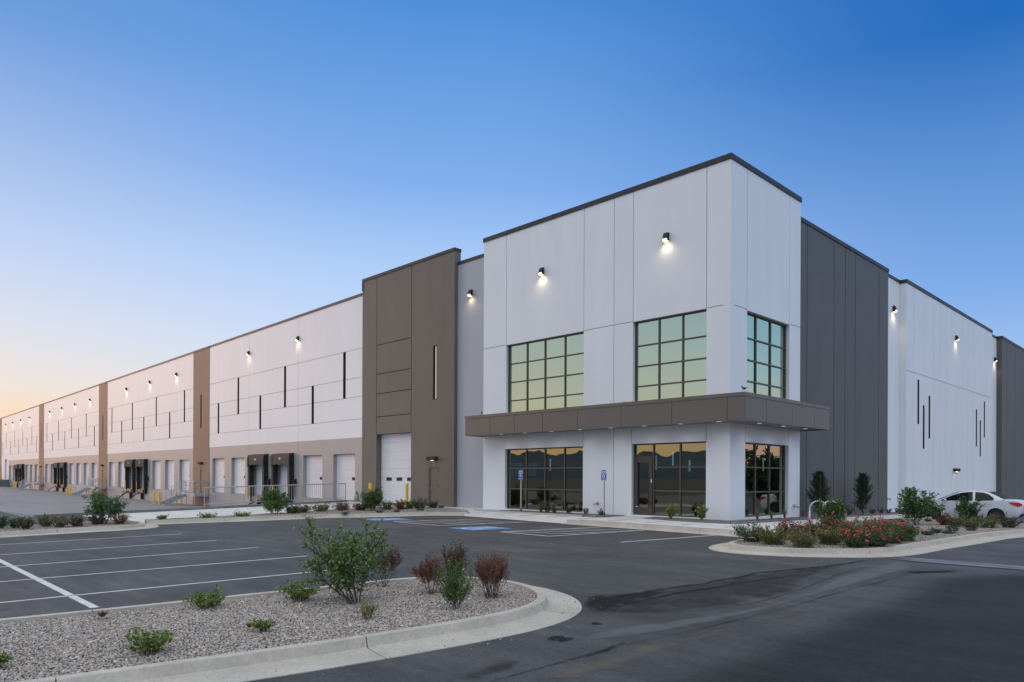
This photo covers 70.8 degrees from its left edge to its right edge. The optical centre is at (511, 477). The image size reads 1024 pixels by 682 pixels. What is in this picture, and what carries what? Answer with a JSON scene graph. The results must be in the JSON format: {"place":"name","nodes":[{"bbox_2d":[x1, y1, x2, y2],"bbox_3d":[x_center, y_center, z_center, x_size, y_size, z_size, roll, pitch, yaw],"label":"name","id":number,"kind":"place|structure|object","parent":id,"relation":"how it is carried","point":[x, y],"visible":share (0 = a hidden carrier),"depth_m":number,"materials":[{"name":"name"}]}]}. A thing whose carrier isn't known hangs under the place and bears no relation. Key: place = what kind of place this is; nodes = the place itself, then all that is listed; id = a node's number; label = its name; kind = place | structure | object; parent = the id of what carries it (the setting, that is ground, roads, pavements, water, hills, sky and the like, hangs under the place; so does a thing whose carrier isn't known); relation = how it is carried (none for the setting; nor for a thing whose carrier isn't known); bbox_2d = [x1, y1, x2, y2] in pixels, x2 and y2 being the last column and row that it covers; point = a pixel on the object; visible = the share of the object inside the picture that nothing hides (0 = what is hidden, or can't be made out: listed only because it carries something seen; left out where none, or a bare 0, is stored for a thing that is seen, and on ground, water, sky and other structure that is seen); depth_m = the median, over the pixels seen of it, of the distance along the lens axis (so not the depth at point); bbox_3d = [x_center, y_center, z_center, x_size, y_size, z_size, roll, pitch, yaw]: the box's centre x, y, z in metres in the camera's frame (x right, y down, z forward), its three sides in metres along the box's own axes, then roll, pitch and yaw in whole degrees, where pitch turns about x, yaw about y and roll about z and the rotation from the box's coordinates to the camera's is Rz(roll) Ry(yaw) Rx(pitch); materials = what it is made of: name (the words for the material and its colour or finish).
{"place":"outdoors","nodes":[
{"label":"outdoors","id":0,"kind":"place"},
{"bbox_2d":[0,520,138,531],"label":"gravel","id":1,"kind":"structure","parent":0,"point":[51,526],"depth_m":26.12,"materials":[{"name":"grey gravel"}]},
{"bbox_2d":[0,487,208,516],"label":"truck court","id":2,"kind":"object","parent":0,"point":[21,502],"visible":0.56,"depth_m":58.49,"materials":[{"name":"concrete"}]},
{"bbox_2d":[17,476,42,489],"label":"dock stair","id":3,"kind":"object","parent":2,"relation":"on","point":[27,485],"visible":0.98,"depth_m":116.51,"materials":[{"name":"metal"}]},
{"bbox_2d":[72,478,105,494],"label":"dock stair","id":4,"kind":"object","parent":2,"relation":"on","point":[82,490],"visible":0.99,"depth_m":88.29,"materials":[{"name":"metal"}]},
{"bbox_2d":[161,481,207,505],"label":"dock stair","id":5,"kind":"object","parent":2,"relation":"on","point":[171,499],"visible":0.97,"depth_m":63.25,"materials":[{"name":"metal"}]},
{"bbox_2d":[33,500,346,517],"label":"retaining wall","id":6,"kind":"structure","parent":2,"relation":"on","point":[167,509],"depth_m":38.38,"materials":[{"name":"concrete"}]},
{"bbox_2d":[204,483,345,506],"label":"guard rail","id":7,"kind":"object","parent":6,"relation":"on","point":[302,499],"visible":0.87,"depth_m":42.23,"materials":[{"name":"grey metal"}]},
{"bbox_2d":[84,503,412,523],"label":"driveway","id":8,"kind":"structure","parent":0,"point":[143,516],"depth_m":36.08,"materials":[{"name":"concrete"}]},
{"bbox_2d":[0,579,536,681],"bbox_3d":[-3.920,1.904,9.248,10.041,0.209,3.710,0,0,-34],"label":"gravel","id":9,"kind":"structure","parent":0,"point":[71,632],"depth_m":9.28,"materials":[{"name":"grey gravel"}]},
{"bbox_2d":[0,650,14,667],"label":"ground plant","id":10,"kind":"object","parent":9,"relation":"on","point":[4,658],"visible":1,"depth_m":7.28,"materials":[{"name":"green plant"}]},
{"bbox_2d":[121,624,175,653],"bbox_3d":[-3.975,1.749,7.831,0.582,0.315,0.494,0,0,-45],"label":"ground plant","id":11,"kind":"object","parent":9,"relation":"on","point":[147,644],"visible":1,"depth_m":7.77,"materials":[{"name":"green plant"}]},
{"bbox_2d":[182,584,228,607],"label":"ground plant","id":12,"kind":"object","parent":9,"relation":"on","point":[200,600],"visible":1,"depth_m":10.36,"materials":[{"name":"green plant"}]},
{"bbox_2d":[250,617,275,630],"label":"ground plant","id":13,"kind":"object","parent":9,"relation":"on","point":[261,625],"visible":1,"depth_m":8.82,"materials":[{"name":"green plant"}]},
{"bbox_2d":[274,578,320,600],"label":"ground plant","id":14,"kind":"object","parent":9,"relation":"on","point":[303,594],"visible":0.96,"depth_m":10.86,"materials":[{"name":"green plant"}]},
{"bbox_2d":[292,515,392,603],"bbox_3d":[-2.553,1.202,10.711,1.308,1.355,1.556,0,0,7],"label":"shrub","id":15,"kind":"object","parent":9,"relation":"on","point":[340,567],"visible":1,"depth_m":10.57,"materials":[{"name":"green plant"}]},
{"bbox_2d":[355,600,382,618],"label":"ground plant","id":16,"kind":"object","parent":9,"relation":"on","point":[363,608],"visible":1,"depth_m":9.51,"materials":[{"name":"green plant"}]},
{"bbox_2d":[372,542,405,586],"bbox_3d":[-2.167,1.475,12.193,0.667,0.753,0.722,0,0,-45],"label":"shrub","id":17,"kind":"object","parent":9,"relation":"on","point":[390,556],"visible":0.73,"depth_m":12.17,"materials":[{"name":"green plant"}]},
{"bbox_2d":[407,552,445,593],"bbox_3d":[-1.298,1.515,11.446,0.521,0.678,0.668,0,0,-45],"label":"shrub","id":18,"kind":"object","parent":9,"relation":"on","point":[428,566],"visible":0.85,"depth_m":11.43,"materials":[{"name":"orange plant"}]},
{"bbox_2d":[431,557,479,609],"bbox_3d":[-0.795,1.473,10.165,0.709,0.786,0.447,0,0,27],"label":"shrub","id":19,"kind":"object","parent":9,"relation":"on","point":[452,592],"visible":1,"depth_m":10.15,"materials":[{"name":"green plant"}]},
{"bbox_2d":[442,538,468,575],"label":"shrub","id":20,"kind":"object","parent":9,"relation":"on","point":[461,554],"visible":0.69,"depth_m":11.82,"materials":[{"name":"green plant"}]},
{"bbox_2d":[464,549,510,598],"bbox_3d":[-0.249,1.486,11.093,0.760,0.747,0.787,0,0,-45],"label":"shrub","id":21,"kind":"object","parent":9,"relation":"on","point":[487,571],"visible":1,"depth_m":11.04,"materials":[{"name":"orange plant"}]},
{"bbox_2d":[147,506,468,519],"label":"gravel","id":22,"kind":"structure","parent":0,"point":[352,510],"depth_m":33.51,"materials":[{"name":"grey gravel"}]},
{"bbox_2d":[0,511,1023,681],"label":"asphalt parking lot","id":23,"kind":"structure","parent":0,"point":[960,623],"depth_m":12.01,"materials":[{"name":"grey asphalt"}]},
{"bbox_2d":[0,521,158,537],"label":"kerb","id":24,"kind":"structure","parent":23,"relation":"on","point":[141,525],"depth_m":25.16,"materials":[{"name":"concrete"}]},
{"bbox_2d":[0,576,581,681],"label":"kerb","id":25,"kind":"structure","parent":23,"relation":"on","point":[540,611],"depth_m":8.26,"materials":[{"name":"concrete"}]},
{"bbox_2d":[146,512,468,524],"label":"kerb","id":26,"kind":"structure","parent":23,"relation":"on","point":[234,519],"depth_m":31.36,"materials":[{"name":"concrete"}]},
{"bbox_2d":[0,519,713,607],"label":"parking lines","id":27,"kind":"object","parent":23,"relation":"on","point":[68,594],"visible":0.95,"depth_m":15.53,"materials":[{"name":"white paint"}]},
{"bbox_2d":[453,526,511,529],"bbox_3d":[-1.128,1.789,25.571,1.961,0.027,1.455,0,0,-26],"label":"accessible stall marking","id":28,"kind":"object","parent":23,"relation":"on","point":[480,528],"visible":1,"depth_m":25.45,"materials":[{"name":"blue paint"}]},
{"bbox_2d":[0,152,1023,519],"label":"warehouse building","id":29,"kind":"structure","parent":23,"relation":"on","point":[626,346],"depth_m":35.38,"materials":[{"name":"white paint"}]},
{"bbox_2d":[48,462,59,490],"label":"dock shelter","id":30,"kind":"object","parent":29,"relation":"attached to","point":[56,473],"visible":0.94,"depth_m":108.05,"materials":[{"name":"brown fabric"}]},
{"bbox_2d":[53,462,66,491],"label":"dock shelter","id":31,"kind":"object","parent":29,"relation":"attached to","point":[62,481],"visible":1,"depth_m":104.58,"materials":[{"name":"brown fabric"}]},
{"bbox_2d":[119,459,135,497],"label":"dock shelter","id":32,"kind":"object","parent":29,"relation":"attached to","point":[127,465],"visible":0.96,"depth_m":79.52,"materials":[{"name":"brown fabric"}]},
{"bbox_2d":[129,459,148,498],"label":"dock shelter","id":33,"kind":"object","parent":29,"relation":"attached to","point":[139,463],"visible":1,"depth_m":76.25,"materials":[{"name":"brown fabric"}]},
{"bbox_2d":[155,461,160,488],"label":"roll up door","id":34,"kind":"structure","parent":29,"relation":"in","point":[157,463],"depth_m":74.13,"materials":[{"name":"white metal"}]},
{"bbox_2d":[167,460,173,489],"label":"roll up door","id":35,"kind":"structure","parent":29,"relation":"in","point":[170,479],"depth_m":71.26,"materials":[{"name":"white metal"}]},
{"bbox_2d":[182,460,188,490],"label":"roll up door","id":36,"kind":"structure","parent":29,"relation":"in","point":[185,463],"depth_m":68.10,"materials":[{"name":"white metal"}]},
{"bbox_2d":[215,458,224,492],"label":"roll up door","id":37,"kind":"structure","parent":29,"relation":"in","point":[219,463],"depth_m":61.87,"materials":[{"name":"white metal"}]},
{"bbox_2d":[234,458,244,493],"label":"roll up door","id":38,"kind":"structure","parent":29,"relation":"in","point":[239,463],"depth_m":58.70,"materials":[{"name":"white metal"}]},
{"bbox_2d":[247,454,270,504],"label":"dock shelter","id":39,"kind":"object","parent":29,"relation":"attached to","point":[256,459],"visible":0.83,"depth_m":54.91,"materials":[{"name":"brown fabric"}]},
{"bbox_2d":[256,465,261,494],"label":"roll up door","id":40,"kind":"structure","parent":29,"relation":"in","point":[258,467],"depth_m":55.87,"materials":[{"name":"white metal"}]},
{"bbox_2d":[270,453,296,502],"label":"dock shelter","id":41,"kind":"object","parent":29,"relation":"attached to","point":[277,459],"visible":0.75,"depth_m":51.16,"materials":[{"name":"brown fabric"}]},
{"bbox_2d":[280,465,286,496],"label":"roll up door","id":42,"kind":"structure","parent":29,"relation":"in","point":[283,468],"depth_m":52.79,"materials":[{"name":"white metal"}]},
{"bbox_2d":[306,455,321,498],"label":"roll up door","id":43,"kind":"structure","parent":29,"relation":"in","point":[313,464],"depth_m":49.38,"materials":[{"name":"white metal"}]},
{"bbox_2d":[343,352,345,398],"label":"slot window","id":44,"kind":"structure","parent":29,"relation":"in","point":[344,353],"depth_m":45.97,"materials":[{"name":"black glass"}]},
{"bbox_2d":[336,454,354,500],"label":"roll up door","id":45,"kind":"structure","parent":29,"relation":"in","point":[345,462],"depth_m":46.12,"materials":[{"name":"white metal"}]},
{"bbox_2d":[381,433,410,503],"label":"roll up door","id":46,"kind":"structure","parent":29,"relation":"in","point":[396,448],"depth_m":42.02,"materials":[{"name":"white metal"}]},
{"bbox_2d":[429,467,438,505],"bbox_3d":[-4.193,0.488,38.929,0.122,2.110,0.860,0,0,-45],"label":"steel door","id":47,"kind":"structure","parent":29,"relation":"in","point":[433,471],"depth_m":38.94,"materials":[{"name":"brown metal"}]},
{"bbox_2d":[433,345,436,399],"bbox_3d":[-4.078,-5.676,38.920,0.206,2.920,0.344,0,0,-45],"label":"slot window","id":48,"kind":"structure","parent":29,"relation":"in","point":[435,346],"depth_m":38.93,"materials":[{"name":"black glass"}]},
{"bbox_2d":[507,446,582,511],"bbox_3d":[1.517,0.061,33.365,0.120,2.890,4.900,0,0,-45],"label":"window","id":49,"kind":"structure","parent":29,"relation":"in","point":[553,476],"depth_m":33.28,"materials":[{"name":"glass"}]},
{"bbox_2d":[508,332,583,411],"bbox_3d":[1.564,-4.504,33.337,0.120,3.820,4.860,0,0,-45],"label":"window","id":50,"kind":"structure","parent":29,"relation":"in","point":[548,373],"depth_m":33.26,"materials":[{"name":"green glass"}]},
{"bbox_2d":[634,456,652,514],"bbox_3d":[5.335,0.331,29.358,0.246,2.420,0.890,0,0,-45],"label":"entrance door","id":51,"kind":"structure","parent":29,"relation":"in","point":[648,510],"depth_m":29.32,"materials":[{"name":"brown metal"}]},
{"bbox_2d":[633,441,705,517],"bbox_3d":[6.259,0.070,28.554,0.120,2.910,3.430,0,0,-45],"label":"window","id":52,"kind":"structure","parent":29,"relation":"in","point":[679,468],"depth_m":28.37,"materials":[{"name":"glass"}]},
{"bbox_2d":[635,309,706,400],"bbox_3d":[6.294,-4.485,28.536,0.120,3.820,3.380,0,0,-45],"label":"window","id":53,"kind":"structure","parent":29,"relation":"in","point":[670,351],"depth_m":28.51,"materials":[{"name":"green glass"}]},
{"bbox_2d":[745,442,784,516],"bbox_3d":[10.015,0.085,28.753,3.710,2.870,0.120,0,0,-45],"label":"window","id":54,"kind":"structure","parent":29,"relation":"in","point":[764,463],"depth_m":28.83,"materials":[{"name":"glass"}]},
{"bbox_2d":[747,312,785,398],"bbox_3d":[10.086,-4.460,28.805,3.640,3.800,0.120,0,0,-45],"label":"window","id":55,"kind":"structure","parent":29,"relation":"in","point":[766,338],"depth_m":28.88,"materials":[{"name":"teal glass"}]},
{"bbox_2d":[590,592,659,609],"bbox_3d":[1.681,1.927,11.450,2.460,0.041,1.440,0,0,-45],"label":"asphalt stain","id":56,"kind":"object","parent":23,"relation":"on","point":[605,602],"visible":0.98,"depth_m":11.33,"materials":[{"name":"black asphalt"}]},
{"bbox_2d":[561,519,777,537],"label":"kerb","id":57,"kind":"structure","parent":23,"relation":"on","point":[705,531],"depth_m":24.30,"materials":[{"name":"concrete"}]},
{"bbox_2d":[493,574,905,680],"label":"asphalt crack","id":58,"kind":"object","parent":23,"relation":"on","point":[681,632],"visible":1,"depth_m":9.13,"materials":[{"name":"black asphalt"}]},
{"bbox_2d":[617,575,791,606],"bbox_3d":[3.484,1.903,12.384,5.656,0.093,0.526,0,0,-40],"label":"asphalt stain","id":59,"kind":"object","parent":23,"relation":"on","point":[693,590],"visible":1,"depth_m":12.10,"materials":[{"name":"black asphalt"}]},
{"bbox_2d":[621,560,863,595],"bbox_3d":[4.454,1.881,13.669,8.710,0.142,0.587,0,0,-36],"label":"asphalt stain","id":60,"kind":"object","parent":23,"relation":"on","point":[731,578],"visible":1,"depth_m":13.48,"materials":[{"name":"black asphalt"}]},
{"bbox_2d":[593,562,908,637],"bbox_3d":[4.890,1.896,12.183,10.920,0.180,1.400,0,0,-45],"label":"wet pavement patch","id":61,"kind":"object","parent":23,"relation":"on","point":[849,579],"visible":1,"depth_m":10.46,"materials":[{"name":"grey asphalt"}]},
{"bbox_2d":[709,518,1023,557],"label":"kerb","id":62,"kind":"structure","parent":23,"relation":"on","point":[919,547],"depth_m":17.58,"materials":[{"name":"concrete"}]},
{"bbox_2d":[891,556,1023,569],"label":"drain gutter","id":63,"kind":"object","parent":23,"relation":"on","point":[970,563],"visible":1,"depth_m":15.31,"materials":[{"name":"concrete"}]},
{"bbox_2d":[914,490,1023,521],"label":"parked car","id":64,"kind":"object","parent":23,"relation":"on","point":[996,504],"visible":0.65,"depth_m":33.92,"materials":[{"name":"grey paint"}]},
{"bbox_2d":[0,0,1023,459],"label":"sky","id":65,"kind":"structure","parent":0,"point":[178,177],"materials":[{"name":"blue"}]},
{"bbox_2d":[332,502,925,531],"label":"sidewalk","id":66,"kind":"structure","parent":0,"point":[547,518],"depth_m":28.38,"materials":[{"name":"concrete"}]},
{"bbox_2d":[474,509,583,516],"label":"bed kerb","id":67,"kind":"structure","parent":66,"relation":"on","point":[529,513],"depth_m":31.14,"materials":[{"name":"concrete"}]},
{"bbox_2d":[498,510,624,517],"bbox_3d":[1.675,1.695,31.632,1.760,0.300,6.800,0,0,-45],"label":"planting bed","id":68,"kind":"object","parent":66,"relation":"on","point":[594,515],"visible":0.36,"depth_m":31.12,"materials":[{"name":"grey gravel"}]},
{"bbox_2d":[601,470,606,514],"bbox_3d":[3.792,0.645,29.661,0.270,1.920,0.074,0,0,37],"label":"parking sign","id":69,"kind":"object","parent":68,"relation":"on","point":[603,475],"visible":0.99,"depth_m":29.64,"materials":[{"name":"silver metal"}]},
{"bbox_2d":[644,511,911,523],"bbox_3d":[28.061,2.175,47.702,61.650,1.050,4.550,0,0,-45],"label":"planting bed","id":70,"kind":"object","parent":66,"relation":"on","point":[745,521],"visible":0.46,"depth_m":27.20,"materials":[{"name":"grey gravel"}]},
{"bbox_2d":[806,470,833,516],"bbox_3d":[13.029,0.683,30.609,1.122,2.018,1.052,0,0,10],"label":"conifer","id":71,"kind":"object","parent":70,"relation":"on","point":[819,477],"visible":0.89,"depth_m":30.54,"materials":[{"name":"green plant"}]},
{"bbox_2d":[852,472,873,514],"bbox_3d":[16.633,0.731,34.164,1.008,2.071,1.007,0,0,-13],"label":"conifer","id":72,"kind":"object","parent":70,"relation":"on","point":[863,490],"visible":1,"depth_m":34.04,"materials":[{"name":"green plant"}]},
{"bbox_2d":[735,519,1023,548],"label":"gravel","id":73,"kind":"structure","parent":0,"point":[923,524],"depth_m":20.17,"materials":[{"name":"grey gravel"}]},
{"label":"planting bed","id":74,"kind":"structure","parent":0,"visible":0},
{"bbox_2d":[730,521,768,541],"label":"rose bush","id":75,"kind":"object","parent":74,"relation":"on","point":[744,534],"visible":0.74,"depth_m":18.87,"materials":[{"name":"green plant"}]},
{"bbox_2d":[752,521,788,544],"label":"rose bush","id":76,"kind":"object","parent":74,"relation":"on","point":[768,537],"visible":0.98,"depth_m":18.09,"materials":[{"name":"green plant"}]},
{"bbox_2d":[777,517,808,537],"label":"rose bush","id":77,"kind":"object","parent":74,"relation":"on","point":[787,529],"visible":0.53,"depth_m":19.35,"materials":[{"name":"green plant"}]},
{"bbox_2d":[785,528,818,547],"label":"rose bush","id":78,"kind":"object","parent":74,"relation":"on","point":[798,539],"visible":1,"depth_m":17.39,"materials":[{"name":"green plant"}]},
{"bbox_2d":[796,518,832,537],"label":"rose bush","id":79,"kind":"object","parent":74,"relation":"on","point":[819,525],"visible":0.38,"depth_m":19.65,"materials":[{"name":"green plant"}]},
{"bbox_2d":[802,524,845,545],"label":"rose bush","id":80,"kind":"object","parent":74,"relation":"on","point":[825,537],"visible":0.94,"depth_m":17.96,"materials":[{"name":"green plant"}]},
{"bbox_2d":[812,495,847,528],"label":"shrub","id":81,"kind":"object","parent":74,"relation":"on","point":[838,507],"visible":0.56,"depth_m":21.39,"materials":[{"name":"green plant"}]},
{"bbox_2d":[817,510,855,535],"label":"rose bush","id":82,"kind":"object","parent":74,"relation":"on","point":[827,522],"visible":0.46,"depth_m":20.22,"materials":[{"name":"green plant"}]},
{"bbox_2d":[834,515,866,536],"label":"rose bush","id":83,"kind":"object","parent":74,"relation":"on","point":[848,525],"visible":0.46,"depth_m":19.60,"materials":[{"name":"green plant"}]},
{"bbox_2d":[837,525,878,547],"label":"rose bush","id":84,"kind":"object","parent":74,"relation":"on","point":[857,540],"visible":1,"depth_m":17.31,"materials":[{"name":"green plant"}]},
{"bbox_2d":[854,514,897,530],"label":"rose bush","id":85,"kind":"object","parent":74,"relation":"on","point":[870,525],"visible":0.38,"depth_m":20.04,"materials":[{"name":"green plant"}]},
{"bbox_2d":[860,522,901,546],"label":"rose bush","id":86,"kind":"object","parent":74,"relation":"on","point":[883,538],"visible":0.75,"depth_m":17.44,"materials":[{"name":"green plant"}]},
{"bbox_2d":[874,522,915,543],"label":"rose bush","id":87,"kind":"object","parent":74,"relation":"on","point":[898,533],"visible":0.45,"depth_m":18.15,"materials":[{"name":"green plant"}]},
{"bbox_2d":[884,518,921,541],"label":"rose bush","id":88,"kind":"object","parent":74,"relation":"on","point":[910,529],"visible":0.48,"depth_m":18.64,"materials":[{"name":"green plant"}]},
{"bbox_2d":[893,486,945,524],"bbox_3d":[14.575,1.005,25.802,1.660,1.433,1.338,0,0,28],"label":"shrub","id":89,"kind":"object","parent":74,"relation":"on","point":[910,503],"visible":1,"depth_m":25.60,"materials":[{"name":"green plant"}]},
{"bbox_2d":[934,512,956,524],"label":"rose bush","id":90,"kind":"object","parent":74,"relation":"on","point":[942,520],"visible":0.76,"depth_m":25.86,"materials":[{"name":"brown plant"}]},
{"bbox_2d":[957,513,983,527],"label":"shrub","id":91,"kind":"object","parent":74,"relation":"on","point":[972,522],"visible":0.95,"depth_m":23.87,"materials":[{"name":"plant"}]},
{"bbox_2d":[954,494,989,522],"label":"shrub","id":92,"kind":"object","parent":74,"relation":"on","point":[965,508],"visible":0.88,"depth_m":25.44,"materials":[{"name":"green plant"}]},
{"bbox_2d":[975,513,1000,527],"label":"shrub","id":93,"kind":"object","parent":74,"relation":"on","point":[992,522],"visible":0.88,"depth_m":24.10,"materials":[{"name":"plant"}]},
{"bbox_2d":[994,512,1023,527],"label":"shrub","id":94,"kind":"object","parent":74,"relation":"on","point":[1004,521],"visible":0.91,"depth_m":24.62,"materials":[{"name":"green plant"}]},
{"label":"planting bed","id":95,"kind":"structure","parent":0,"visible":0},
{"bbox_2d":[15,516,38,528],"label":"shrub","id":96,"kind":"object","parent":95,"relation":"on","point":[25,523],"visible":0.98,"depth_m":24.91,"materials":[{"name":"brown plant"}]},
{"bbox_2d":[37,512,53,526],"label":"shrub","id":97,"kind":"object","parent":95,"relation":"on","point":[42,520],"visible":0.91,"depth_m":26.03,"materials":[{"name":"green plant"}]},
{"bbox_2d":[47,516,69,526],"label":"shrub","id":98,"kind":"object","parent":95,"relation":"on","point":[58,521],"visible":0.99,"depth_m":25.67,"materials":[{"name":"green plant"}]},
{"bbox_2d":[66,514,84,526],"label":"shrub","id":99,"kind":"object","parent":95,"relation":"on","point":[76,521],"visible":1,"depth_m":26.03,"materials":[{"name":"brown plant"}]},
{"bbox_2d":[86,513,106,524],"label":"shrub","id":100,"kind":"object","parent":95,"relation":"on","point":[96,520],"visible":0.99,"depth_m":26.93,"materials":[{"name":"brown plant"}]},
{"bbox_2d":[82,487,129,523],"bbox_3d":[-15.579,1.065,27.297,1.760,1.476,1.609,0,0,23],"label":"shrub","id":101,"kind":"object","parent":95,"relation":"on","point":[101,504],"visible":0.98,"depth_m":27.18,"materials":[{"name":"green plant"}]},
{"bbox_2d":[110,513,129,523],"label":"shrub","id":102,"kind":"object","parent":95,"relation":"on","point":[123,518],"visible":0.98,"depth_m":27.09,"materials":[{"name":"brown plant"}]},
{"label":"planting bed","id":103,"kind":"structure","parent":0,"visible":0},
{"bbox_2d":[257,488,291,513],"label":"shrub","id":104,"kind":"object","parent":103,"relation":"on","point":[275,498],"visible":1,"depth_m":32.79,"materials":[{"name":"green plant"}]},
{"bbox_2d":[353,483,383,510],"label":"shrub","id":105,"kind":"object","parent":103,"relation":"on","point":[373,500],"visible":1,"depth_m":34.66,"materials":[{"name":"green plant"}]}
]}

